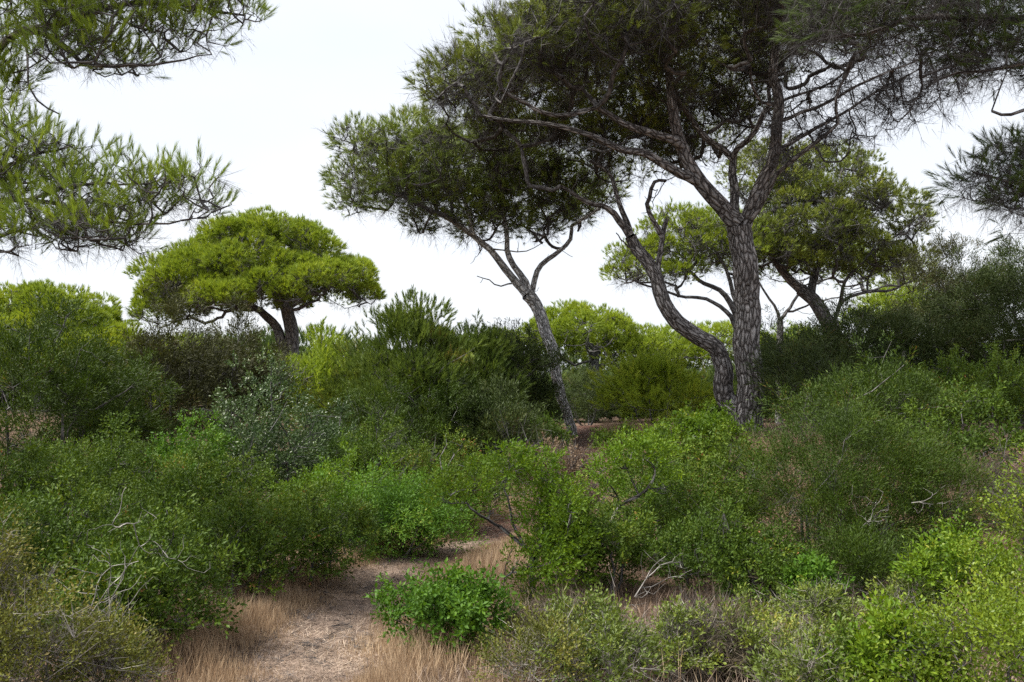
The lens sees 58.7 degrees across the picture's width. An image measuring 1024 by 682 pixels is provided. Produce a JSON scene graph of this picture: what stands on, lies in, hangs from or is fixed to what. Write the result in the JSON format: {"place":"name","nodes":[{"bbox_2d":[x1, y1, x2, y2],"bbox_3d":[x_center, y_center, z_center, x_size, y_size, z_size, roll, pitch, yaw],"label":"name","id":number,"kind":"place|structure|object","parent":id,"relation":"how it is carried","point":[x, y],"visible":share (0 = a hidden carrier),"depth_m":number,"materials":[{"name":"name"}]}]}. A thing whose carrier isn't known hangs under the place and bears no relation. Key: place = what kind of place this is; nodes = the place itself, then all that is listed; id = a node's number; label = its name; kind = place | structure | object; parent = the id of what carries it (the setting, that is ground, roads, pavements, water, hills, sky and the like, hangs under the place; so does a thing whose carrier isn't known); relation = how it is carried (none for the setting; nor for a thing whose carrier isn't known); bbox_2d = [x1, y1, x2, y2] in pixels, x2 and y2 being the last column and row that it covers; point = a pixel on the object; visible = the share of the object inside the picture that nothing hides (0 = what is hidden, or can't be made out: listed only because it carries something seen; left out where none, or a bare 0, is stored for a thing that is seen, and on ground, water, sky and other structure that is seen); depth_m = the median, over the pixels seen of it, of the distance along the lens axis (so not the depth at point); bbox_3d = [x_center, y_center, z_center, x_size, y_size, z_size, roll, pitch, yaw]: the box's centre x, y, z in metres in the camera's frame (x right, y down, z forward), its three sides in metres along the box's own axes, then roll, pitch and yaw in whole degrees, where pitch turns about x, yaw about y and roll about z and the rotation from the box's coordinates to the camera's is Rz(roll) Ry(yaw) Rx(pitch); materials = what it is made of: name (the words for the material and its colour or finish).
{"place":"outdoors","nodes":[
{"label":"outdoors","id":0,"kind":"place"},
{"bbox_2d":[92,427,609,681],"bbox_3d":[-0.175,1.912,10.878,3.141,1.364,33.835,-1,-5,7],"label":"path","id":1,"kind":"structure","parent":0,"point":[316,624],"depth_m":7.12,"materials":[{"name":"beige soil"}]},
{"bbox_2d":[0,412,1023,681],"bbox_3d":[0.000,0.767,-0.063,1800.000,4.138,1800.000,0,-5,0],"label":"ground","id":2,"kind":"structure","parent":0,"point":[648,592],"depth_m":8.61,"materials":[{"name":"brown soil"}]},
{"bbox_2d":[0,496,81,680],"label":"heath shrub","id":3,"kind":"object","parent":2,"relation":"on","point":[7,564],"visible":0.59,"depth_m":4.86,"materials":[{"name":"green plant"}]},
{"bbox_2d":[0,430,125,578],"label":"mastic shrub","id":4,"kind":"object","parent":2,"relation":"on","point":[41,463],"visible":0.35,"depth_m":8.81,"materials":[{"name":"green plant"}]},
{"bbox_2d":[0,559,135,681],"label":"heath shrub","id":5,"kind":"object","parent":2,"relation":"on","point":[42,644],"visible":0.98,"depth_m":4.56,"materials":[{"name":"green plant"}]},
{"bbox_2d":[0,277,160,412],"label":"stone pine","id":6,"kind":"object","parent":2,"relation":"on","point":[15,297],"visible":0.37,"depth_m":36.04,"materials":[{"name":"green plant"}]},
{"bbox_2d":[0,283,161,475],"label":"round tree","id":7,"kind":"object","parent":2,"relation":"on","point":[51,378],"visible":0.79,"depth_m":14.02,"materials":[{"name":"green plant"}]},
{"bbox_2d":[4,406,168,539],"bbox_3d":[-4.923,1.659,10.984,2.206,1.755,2.076,0,-5,0],"label":"mastic shrub","id":8,"kind":"object","parent":2,"relation":"on","point":[116,428],"visible":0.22,"depth_m":10.83,"materials":[{"name":"green plant"}]},
{"bbox_2d":[0,452,194,632],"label":"mastic shrub","id":9,"kind":"object","parent":2,"relation":"on","point":[49,515],"visible":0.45,"depth_m":6.80,"materials":[{"name":"green plant"}]},
{"bbox_2d":[8,552,196,670],"bbox_3d":[-2.650,1.780,5.888,1.033,0.842,1.071,-1,-5,12],"label":"mastic shrub","id":10,"kind":"object","parent":2,"relation":"on","point":[124,597],"visible":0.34,"depth_m":5.78,"materials":[{"name":"green plant"}]},
{"bbox_2d":[30,339,188,476],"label":"round tree","id":11,"kind":"object","parent":2,"relation":"on","point":[165,391],"visible":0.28,"depth_m":15.85,"materials":[{"name":"green plant"}]},
{"bbox_2d":[35,584,185,681],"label":"heath shrub","id":12,"kind":"object","parent":2,"relation":"on","point":[131,638],"visible":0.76,"depth_m":4.81,"materials":[{"name":"green plant"}]},
{"bbox_2d":[53,542,166,625],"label":"dead branches","id":13,"kind":"object","parent":12,"relation":"attached to","point":[122,574],"visible":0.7,"depth_m":5.25,"materials":[{"name":"wood"}]},
{"bbox_2d":[0,0,279,290],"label":"stone pine","id":14,"kind":"object","parent":2,"relation":"on","point":[78,212],"visible":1,"depth_m":7.26,"materials":[{"name":"green plant"}]},
{"bbox_2d":[44,486,254,650],"bbox_3d":[-2.518,1.601,6.272,1.391,1.195,1.449,0,-5,0],"label":"mastic shrub","id":15,"kind":"object","parent":2,"relation":"on","point":[154,563],"visible":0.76,"depth_m":6.21,"materials":[{"name":"green plant"}]},
{"bbox_2d":[86,488,208,572],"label":"dead branches","id":16,"kind":"object","parent":15,"relation":"attached to","point":[136,533],"visible":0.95,"depth_m":5.90,"materials":[{"name":"grey wood"}]},
{"bbox_2d":[75,270,261,457],"bbox_3d":[-6.721,0.645,17.740,3.506,4.006,3.604,0,-5,0],"label":"brown cypress","id":17,"kind":"object","parent":2,"relation":"on","point":[176,364],"visible":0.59,"depth_m":17.54,"materials":[{"name":"green plant"}]},
{"bbox_2d":[104,408,248,516],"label":"leafy shrub","id":18,"kind":"object","parent":2,"relation":"on","point":[188,421],"visible":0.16,"depth_m":11.40,"materials":[{"name":"green plant"}]},
{"bbox_2d":[74,420,293,581],"bbox_3d":[-3.191,1.651,9.181,2.128,1.720,2.382,0,-5,0],"label":"mastic shrub","id":19,"kind":"object","parent":2,"relation":"on","point":[180,482],"visible":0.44,"depth_m":9.00,"materials":[{"name":"green plant"}]},
{"bbox_2d":[163,477,323,603],"bbox_3d":[-2.439,1.800,8.015,1.458,1.221,1.384,0,-5,0],"label":"mastic shrub","id":20,"kind":"object","parent":2,"relation":"on","point":[250,544],"visible":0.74,"depth_m":7.92,"materials":[{"name":"green plant"}]},
{"bbox_2d":[178,291,314,461],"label":"brown cypress","id":21,"kind":"object","parent":2,"relation":"on","point":[239,315],"visible":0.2,"depth_m":19.69,"materials":[{"name":"green plant"}]},
{"bbox_2d":[120,203,387,411],"bbox_3d":[-11.016,-1.301,39.516,10.930,8.967,11.042,0,-5,0],"label":"stone pine","id":22,"kind":"object","parent":2,"relation":"on","point":[302,269],"visible":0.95,"depth_m":36.93,"materials":[{"name":"green plant"}]},
{"bbox_2d":[172,345,354,530],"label":"wild olive","id":23,"kind":"object","parent":2,"relation":"on","point":[300,447],"visible":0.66,"depth_m":12.64,"materials":[{"name":"green plant"}]},
{"bbox_2d":[238,464,396,586],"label":"mastic shrub","id":24,"kind":"object","parent":2,"relation":"on","point":[364,518],"visible":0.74,"depth_m":8.76,"materials":[{"name":"green plant"}]},
{"bbox_2d":[260,314,375,432],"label":"young pine","id":25,"kind":"object","parent":2,"relation":"on","point":[317,369],"visible":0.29,"depth_m":23.51,"materials":[{"name":"green plant"}]},
{"bbox_2d":[266,394,391,484],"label":"wild olive","id":26,"kind":"object","parent":2,"relation":"on","point":[342,407],"visible":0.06,"depth_m":15.04,"materials":[{"name":"green plant"}]},
{"bbox_2d":[260,427,419,543],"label":"leafy shrub","id":27,"kind":"object","parent":2,"relation":"on","point":[333,474],"visible":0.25,"depth_m":11.35,"materials":[{"name":"green plant"}]},
{"bbox_2d":[302,321,379,432],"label":"young pine","id":28,"kind":"object","parent":2,"relation":"on","point":[335,377],"visible":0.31,"depth_m":22.68,"materials":[{"name":"green plant"}]},
{"bbox_2d":[303,373,449,463],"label":"dark juniper","id":29,"kind":"object","parent":2,"relation":"on","point":[385,403],"visible":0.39,"depth_m":17.83,"materials":[{"name":"green plant"}]},
{"bbox_2d":[309,399,443,494],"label":"mastic shrub","id":30,"kind":"object","parent":2,"relation":"on","point":[370,443],"visible":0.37,"depth_m":13.22,"materials":[{"name":"green plant"}]},
{"bbox_2d":[306,449,492,564],"bbox_3d":[-1.349,1.959,10.605,2.018,1.559,2.086,5,-7,-45],"label":"leafy shrub","id":31,"kind":"object","parent":2,"relation":"on","point":[404,518],"visible":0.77,"depth_m":10.38,"materials":[{"name":"green plant"}]},
{"bbox_2d":[337,284,488,469],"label":"young pine","id":32,"kind":"object","parent":2,"relation":"on","point":[419,328],"visible":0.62,"depth_m":19.46,"materials":[{"name":"green plant"}]},
{"bbox_2d":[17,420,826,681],"bbox_3d":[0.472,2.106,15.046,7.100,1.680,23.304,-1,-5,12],"label":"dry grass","id":33,"kind":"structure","parent":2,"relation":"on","point":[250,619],"depth_m":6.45,"materials":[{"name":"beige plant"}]},
{"bbox_2d":[365,421,502,532],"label":"mastic shrub","id":34,"kind":"object","parent":2,"relation":"on","point":[447,458],"visible":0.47,"depth_m":12.81,"materials":[{"name":"green plant"}]},
{"bbox_2d":[378,357,497,472],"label":"young pine","id":35,"kind":"object","parent":2,"relation":"on","point":[435,389],"visible":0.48,"depth_m":18.55,"materials":[{"name":"green plant"}]},
{"bbox_2d":[361,550,536,657],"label":"leafy shrub","id":36,"kind":"object","parent":2,"relation":"on","point":[453,598],"visible":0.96,"depth_m":6.11,"materials":[{"name":"green plant"}]},
{"bbox_2d":[314,99,631,434],"bbox_3d":[-0.967,-1.786,24.325,5.979,9.423,9.042,-5,-7,45],"label":"stone pine","id":37,"kind":"object","parent":2,"relation":"on","point":[436,175],"visible":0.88,"depth_m":23.36,"materials":[{"name":"green plant"}]},
{"bbox_2d":[427,308,536,450],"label":"young pine","id":38,"kind":"object","parent":2,"relation":"on","point":[487,368],"visible":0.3,"depth_m":21.71,"materials":[{"name":"green plant"}]},
{"bbox_2d":[421,452,543,514],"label":"mastic shrub","id":39,"kind":"object","parent":2,"relation":"on","point":[498,494],"visible":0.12,"depth_m":14.29,"materials":[{"name":"green plant"}]},
{"bbox_2d":[434,365,563,479],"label":"dark juniper","id":40,"kind":"object","parent":2,"relation":"on","point":[511,415],"visible":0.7,"depth_m":18.59,"materials":[{"name":"green plant"}]},
{"bbox_2d":[0,408,1023,681],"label":"undergrowth","id":41,"kind":"object","parent":2,"relation":"on","point":[684,598],"visible":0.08,"depth_m":7.78,"materials":[{"name":"brown plant"}]},
{"bbox_2d":[0,322,1023,422],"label":"woods","id":42,"kind":"object","parent":2,"relation":"on","point":[709,370],"depth_m":57.53,"materials":[{"name":"green plant"}]},
{"bbox_2d":[418,432,610,608],"bbox_3d":[0.084,1.623,7.844,1.589,1.666,1.150,3,-6,-36],"label":"gnarled shrub","id":43,"kind":"object","parent":2,"relation":"on","point":[552,514],"visible":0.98,"depth_m":7.88,"materials":[{"name":"green plant"}]},
{"bbox_2d":[479,317,571,425],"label":"dark juniper","id":44,"kind":"object","parent":2,"relation":"on","point":[543,362],"visible":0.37,"depth_m":23.16,"materials":[{"name":"green plant"}]},
{"bbox_2d":[466,594,607,681],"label":"heath shrub","id":45,"kind":"object","parent":2,"relation":"on","point":[525,649],"visible":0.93,"depth_m":5.14,"materials":[{"name":"green plant"}]},
{"bbox_2d":[484,411,613,540],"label":"rusty shrub","id":46,"kind":"object","parent":2,"relation":"on","point":[579,465],"visible":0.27,"depth_m":11.02,"materials":[{"name":"green plant"}]},
{"bbox_2d":[527,410,577,453],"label":"leafy shrub","id":47,"kind":"object","parent":2,"relation":"on","point":[561,431],"visible":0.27,"depth_m":19.72,"materials":[{"name":"green plant"}]},
{"bbox_2d":[483,580,636,669],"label":"brown scrub","id":48,"kind":"object","parent":2,"relation":"on","point":[541,609],"visible":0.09,"depth_m":6.19,"materials":[{"name":"green plant"}]},
{"bbox_2d":[529,497,619,587],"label":"mastic shrub","id":49,"kind":"object","parent":2,"relation":"on","point":[596,572],"visible":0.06,"depth_m":8.73,"materials":[{"name":"green plant"}]},
{"bbox_2d":[528,442,625,511],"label":"rusty shrub","id":50,"kind":"object","parent":2,"relation":"on","point":[581,457],"visible":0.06,"depth_m":11.94,"materials":[{"name":"brown plant"}]},
{"bbox_2d":[544,364,623,425],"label":"dark juniper","id":51,"kind":"object","parent":2,"relation":"on","point":[588,394],"visible":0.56,"depth_m":31.55,"materials":[{"name":"green plant"}]},
{"bbox_2d":[521,583,646,668],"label":"heath shrub","id":52,"kind":"object","parent":2,"relation":"on","point":[563,605],"visible":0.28,"depth_m":5.93,"materials":[{"name":"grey plant"}]},
{"bbox_2d":[500,298,676,421],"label":"stone pine","id":53,"kind":"object","parent":2,"relation":"on","point":[565,330],"visible":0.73,"depth_m":53.77,"materials":[{"name":"green plant"}]},
{"bbox_2d":[530,569,680,681],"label":"shrub","id":54,"kind":"object","parent":2,"relation":"on","point":[613,641],"visible":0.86,"depth_m":5.15,"materials":[{"name":"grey plant"}]},
{"bbox_2d":[533,493,683,595],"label":"mastic shrub","id":55,"kind":"object","parent":2,"relation":"on","point":[625,531],"visible":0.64,"depth_m":8.26,"materials":[{"name":"green plant"}]},
{"bbox_2d":[587,412,647,449],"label":"leafy shrub","id":56,"kind":"object","parent":2,"relation":"on","point":[601,434],"visible":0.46,"depth_m":20.88,"materials":[{"name":"green plant"}]},
{"bbox_2d":[576,422,694,520],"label":"gnarled shrub","id":57,"kind":"object","parent":2,"relation":"on","point":[616,450],"visible":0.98,"depth_m":9.22,"materials":[{"name":"green plant"}]},
{"bbox_2d":[582,333,715,428],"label":"young pine","id":58,"kind":"object","parent":2,"relation":"on","point":[634,379],"visible":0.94,"depth_m":23.48,"materials":[{"name":"green plant"}]},
{"bbox_2d":[592,425,743,520],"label":"leafy shrub","id":59,"kind":"object","parent":2,"relation":"on","point":[661,434],"visible":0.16,"depth_m":13.72,"materials":[{"name":"green plant"}]},
{"bbox_2d":[614,588,729,681],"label":"heath shrub","id":60,"kind":"object","parent":2,"relation":"on","point":[676,621],"visible":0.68,"depth_m":5.54,"materials":[{"name":"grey plant"}]},
{"bbox_2d":[624,322,730,369],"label":"stone pine","id":61,"kind":"object","parent":2,"relation":"on","point":[677,339],"visible":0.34,"depth_m":60.71,"materials":[{"name":"green plant"}]},
{"bbox_2d":[598,196,775,344],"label":"stone pine","id":62,"kind":"object","parent":2,"relation":"on","point":[693,240],"visible":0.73,"depth_m":29.19,"materials":[{"name":"green plant"}]},
{"bbox_2d":[592,443,790,571],"bbox_3d":[1.876,1.802,9.985,2.295,1.499,2.062,0,-5,0],"label":"mastic shrub","id":63,"kind":"object","parent":2,"relation":"on","point":[675,505],"visible":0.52,"depth_m":9.71,"materials":[{"name":"green plant"}]},
{"bbox_2d":[399,0,991,431],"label":"stone pine","id":64,"kind":"object","parent":2,"relation":"on","point":[627,52],"visible":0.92,"depth_m":19.68,"materials":[{"name":"green plant"}]},
{"bbox_2d":[634,396,768,458],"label":"leafy shrub","id":65,"kind":"object","parent":2,"relation":"on","point":[707,422],"visible":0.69,"depth_m":17.26,"materials":[{"name":"green plant"}]},
{"bbox_2d":[634,575,788,681],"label":"brown scrub","id":66,"kind":"object","parent":2,"relation":"on","point":[741,654],"visible":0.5,"depth_m":5.62,"materials":[{"name":"green plant"}]},
{"bbox_2d":[625,487,803,596],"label":"mastic shrub","id":67,"kind":"object","parent":2,"relation":"on","point":[713,539],"visible":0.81,"depth_m":8.22,"materials":[{"name":"green plant"}]},
{"bbox_2d":[677,318,762,360],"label":"stone pine","id":68,"kind":"object","parent":2,"relation":"on","point":[723,327],"visible":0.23,"depth_m":64.92,"materials":[{"name":"green plant"}]},
{"bbox_2d":[676,423,791,516],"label":"leafy shrub","id":69,"kind":"object","parent":2,"relation":"on","point":[724,433],"visible":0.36,"depth_m":13.44,"materials":[{"name":"green plant"}]},
{"bbox_2d":[667,580,824,677],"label":"heath shrub","id":70,"kind":"object","parent":2,"relation":"on","point":[769,627],"visible":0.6,"depth_m":5.65,"materials":[{"name":"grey plant"}]},
{"bbox_2d":[707,511,845,607],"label":"leafy shrub","id":71,"kind":"object","parent":2,"relation":"on","point":[768,564],"visible":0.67,"depth_m":7.86,"materials":[{"name":"green plant"}]},
{"bbox_2d":[760,320,821,419],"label":"stone pine","id":72,"kind":"object","parent":2,"relation":"on","point":[774,334],"visible":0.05,"depth_m":63.27,"materials":[{"name":"green plant"}]},
{"bbox_2d":[710,539,876,606],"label":"brown scrub","id":73,"kind":"object","parent":2,"relation":"on","point":[759,582],"visible":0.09,"depth_m":7.97,"materials":[{"name":"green plant"}]},
{"bbox_2d":[742,326,869,430],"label":"spreading juniper","id":74,"kind":"object","parent":2,"relation":"on","point":[810,360],"visible":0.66,"depth_m":18.83,"materials":[{"name":"green plant"}]},
{"bbox_2d":[771,546,855,613],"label":"leafy shrub","id":75,"kind":"object","parent":2,"relation":"on","point":[813,568],"visible":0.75,"depth_m":7.49,"materials":[{"name":"green plant"}]},
{"bbox_2d":[738,609,891,681],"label":"brown scrub","id":76,"kind":"object","parent":2,"relation":"on","point":[799,665],"visible":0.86,"depth_m":4.92,"materials":[{"name":"grey plant"}]},
{"bbox_2d":[754,575,891,646],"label":"heath shrub","id":77,"kind":"object","parent":2,"relation":"on","point":[827,597],"visible":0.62,"depth_m":6.58,"materials":[{"name":"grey plant"}]},
{"bbox_2d":[720,242,940,424],"bbox_3d":[12.520,-0.641,36.251,9.477,8.019,4.489,1,-5,-12],"label":"stone pine","id":78,"kind":"object","parent":2,"relation":"on","point":[789,308],"visible":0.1,"depth_m":36.10,"materials":[{"name":"green plant"}]},
{"bbox_2d":[712,129,955,336],"bbox_3d":[11.241,-2.224,31.627,8.595,10.370,6.540,0,-5,0],"label":"stone pine","id":79,"kind":"object","parent":2,"relation":"on","point":[848,222],"visible":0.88,"depth_m":30.70,"materials":[{"name":"green plant"}]},
{"bbox_2d":[711,283,975,423],"bbox_3d":[8.278,0.464,23.005,6.632,3.965,4.691,0,-5,0],"label":"spreading juniper","id":80,"kind":"object","parent":2,"relation":"on","point":[837,337],"visible":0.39,"depth_m":22.34,"materials":[{"name":"green plant"}]},
{"bbox_2d":[778,502,932,601],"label":"leafy shrub","id":81,"kind":"object","parent":2,"relation":"on","point":[856,556],"visible":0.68,"depth_m":8.01,"materials":[{"name":"green plant"}]},
{"bbox_2d":[710,361,1019,587],"bbox_3d":[3.601,1.472,9.884,3.056,2.520,3.326,0,-5,0],"label":"juniper","id":82,"kind":"object","parent":2,"relation":"on","point":[811,498],"visible":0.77,"depth_m":9.37,"materials":[{"name":"green plant"}]},
{"bbox_2d":[745,327,1004,458],"bbox_3d":[5.858,0.840,14.956,3.501,2.255,3.695,-4,-6,43],"label":"spreading juniper","id":83,"kind":"object","parent":2,"relation":"on","point":[893,388],"visible":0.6,"depth_m":14.42,"materials":[{"name":"green plant"}]},
{"bbox_2d":[832,280,940,356],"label":"stone pine","id":84,"kind":"object","parent":2,"relation":"on","point":[879,297],"visible":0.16,"depth_m":49.25,"materials":[{"name":"green plant"}]},
{"bbox_2d":[766,0,1023,254],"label":"stone pine","id":85,"kind":"object","parent":2,"relation":"on","point":[933,15],"visible":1,"depth_m":7.96,"materials":[{"name":"green plant"}]},
{"bbox_2d":[804,589,996,681],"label":"leafy shrub","id":86,"kind":"object","parent":2,"relation":"on","point":[862,645],"visible":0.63,"depth_m":4.76,"materials":[{"name":"green plant"}]},
{"bbox_2d":[855,566,964,638],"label":"heath shrub","id":87,"kind":"object","parent":2,"relation":"on","point":[907,587],"visible":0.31,"depth_m":6.58,"materials":[{"name":"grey plant"}]},
{"bbox_2d":[837,273,1020,420],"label":"wispy tree","id":88,"kind":"object","parent":2,"relation":"on","point":[943,339],"visible":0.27,"depth_m":23.00,"materials":[{"name":"green plant"}]},
{"bbox_2d":[845,414,1022,560],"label":"juniper","id":89,"kind":"object","parent":2,"relation":"on","point":[969,478],"visible":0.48,"depth_m":9.35,"materials":[{"name":"green plant"}]},
{"bbox_2d":[848,545,1023,681],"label":"yellow shrub","id":90,"kind":"object","parent":2,"relation":"on","point":[984,625],"visible":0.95,"depth_m":4.54,"materials":[{"name":"green plant"}]},
{"bbox_2d":[876,226,1017,426],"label":"wispy tree","id":91,"kind":"object","parent":2,"relation":"on","point":[932,271],"visible":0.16,"depth_m":26.93,"materials":[{"name":"green plant"}]},
{"bbox_2d":[882,372,1023,486],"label":"leafy shrub","id":92,"kind":"object","parent":2,"relation":"on","point":[976,439],"visible":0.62,"depth_m":12.78,"materials":[{"name":"green plant"}]},
{"bbox_2d":[887,503,1023,647],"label":"leafy shrub","id":93,"kind":"object","parent":2,"relation":"on","point":[924,563],"visible":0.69,"depth_m":6.54,"materials":[{"name":"green plant"}]},
{"bbox_2d":[910,348,1011,431],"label":"leafy shrub","id":94,"kind":"object","parent":2,"relation":"on","point":[951,377],"visible":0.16,"depth_m":18.68,"materials":[{"name":"green plant"}]},
{"bbox_2d":[912,338,1023,432],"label":"leafy shrub","id":95,"kind":"object","parent":2,"relation":"on","point":[1013,395],"visible":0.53,"depth_m":17.79,"materials":[{"name":"green plant"}]},
{"bbox_2d":[922,227,1023,428],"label":"wispy tree","id":96,"kind":"object","parent":2,"relation":"on","point":[1011,280],"visible":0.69,"depth_m":22.62,"materials":[{"name":"green plant"}]},
{"bbox_2d":[927,442,1023,679],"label":"yellow shrub","id":97,"kind":"object","parent":2,"relation":"on","point":[1003,509],"visible":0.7,"depth_m":5.84,"materials":[{"name":"green plant"}]},
{"bbox_2d":[944,433,1023,534],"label":"brown scrub","id":98,"kind":"object","parent":2,"relation":"on","point":[1006,476],"visible":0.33,"depth_m":10.45,"materials":[{"name":"green plant"}]},
{"bbox_2d":[0,0,1023,374],"label":"sky","id":99,"kind":"structure","parent":0,"point":[311,61],"materials":[{"name":"white"}]},
{"bbox_2d":[150,425,1023,681],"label":"fallen twigs","id":100,"kind":"object","parent":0,"point":[317,647],"depth_m":8.60,"materials":[{"name":"brown wood"}]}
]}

